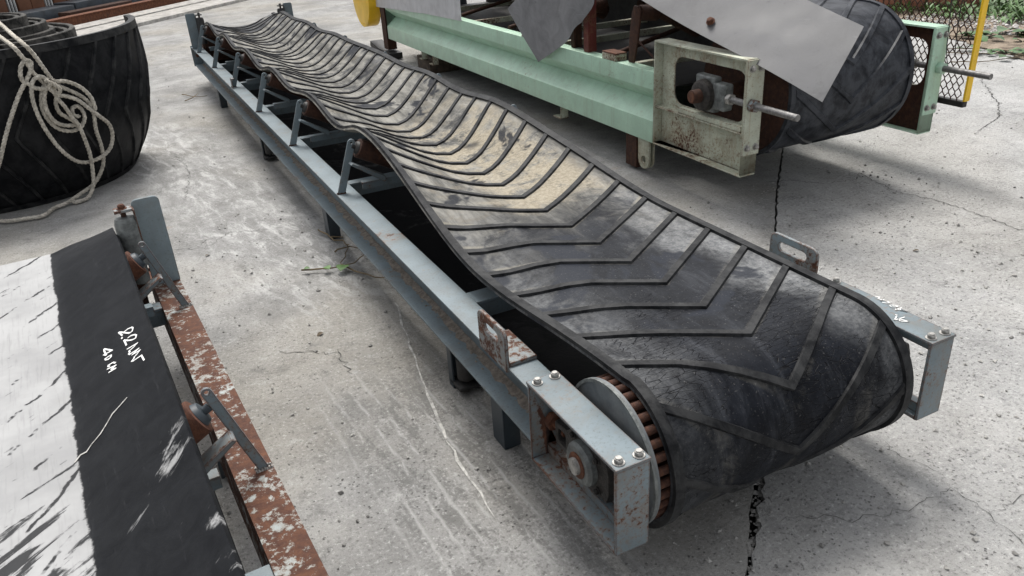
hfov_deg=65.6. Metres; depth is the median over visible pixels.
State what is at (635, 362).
belt conveyor
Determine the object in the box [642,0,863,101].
metal sheet
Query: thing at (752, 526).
ground
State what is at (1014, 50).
creeper
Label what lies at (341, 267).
weed sprig
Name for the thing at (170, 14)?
steel beam
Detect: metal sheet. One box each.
[508,0,593,61]
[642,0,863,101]
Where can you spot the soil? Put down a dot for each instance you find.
(1008, 43)
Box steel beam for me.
[46,0,188,24]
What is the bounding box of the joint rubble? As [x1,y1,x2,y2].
[746,479,763,575]
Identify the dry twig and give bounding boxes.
[182,93,206,100]
[318,229,357,263]
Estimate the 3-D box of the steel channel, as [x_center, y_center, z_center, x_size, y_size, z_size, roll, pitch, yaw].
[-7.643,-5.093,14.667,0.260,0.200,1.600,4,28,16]
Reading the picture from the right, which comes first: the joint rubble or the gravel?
the gravel
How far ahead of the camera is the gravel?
8.84 m
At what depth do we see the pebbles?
3.14 m
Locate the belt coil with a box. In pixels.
[0,12,150,213]
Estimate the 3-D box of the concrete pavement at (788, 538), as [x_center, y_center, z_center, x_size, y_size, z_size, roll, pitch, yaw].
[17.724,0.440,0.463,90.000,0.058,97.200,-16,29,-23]
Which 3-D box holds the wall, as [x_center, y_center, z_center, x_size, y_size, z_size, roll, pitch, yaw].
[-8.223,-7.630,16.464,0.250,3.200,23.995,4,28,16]
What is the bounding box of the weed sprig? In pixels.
[301,255,384,277]
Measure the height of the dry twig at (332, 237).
0.020 m
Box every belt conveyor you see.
[0,196,328,575]
[185,2,955,555]
[353,0,992,177]
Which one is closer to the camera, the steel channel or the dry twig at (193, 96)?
the dry twig at (193, 96)
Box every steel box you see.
[18,5,74,19]
[53,0,142,8]
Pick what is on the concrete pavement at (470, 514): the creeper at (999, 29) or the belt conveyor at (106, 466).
the belt conveyor at (106, 466)
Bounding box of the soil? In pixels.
[893,0,1023,58]
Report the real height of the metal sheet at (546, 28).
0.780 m
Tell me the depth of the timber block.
8.22 m
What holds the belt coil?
on the concrete pavement at (470, 514)
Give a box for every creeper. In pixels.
[927,45,1023,62]
[950,26,1023,41]
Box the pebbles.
[140,34,1023,575]
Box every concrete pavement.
[0,0,781,575]
[748,37,1023,575]
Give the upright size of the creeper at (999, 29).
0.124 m
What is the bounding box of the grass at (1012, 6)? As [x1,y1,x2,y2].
[875,0,1023,24]
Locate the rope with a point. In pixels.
(49, 83)
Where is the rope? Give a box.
[0,21,114,222]
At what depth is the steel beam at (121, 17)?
14.27 m
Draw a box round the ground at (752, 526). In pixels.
[747,156,781,575]
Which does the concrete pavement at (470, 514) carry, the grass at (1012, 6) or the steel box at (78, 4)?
the steel box at (78, 4)
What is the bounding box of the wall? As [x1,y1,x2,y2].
[0,0,68,12]
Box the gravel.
[901,0,1023,35]
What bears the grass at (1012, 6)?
on the soil
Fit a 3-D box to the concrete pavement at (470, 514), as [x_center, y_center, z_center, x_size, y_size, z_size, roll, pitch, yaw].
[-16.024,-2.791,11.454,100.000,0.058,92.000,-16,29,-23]
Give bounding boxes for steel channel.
[58,0,131,16]
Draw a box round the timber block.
[417,54,463,72]
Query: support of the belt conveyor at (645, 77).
on the timber block
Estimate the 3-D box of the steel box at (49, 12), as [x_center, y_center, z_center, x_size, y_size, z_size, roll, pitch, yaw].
[-9.049,-3.663,11.908,0.500,0.270,6.249,4,28,16]

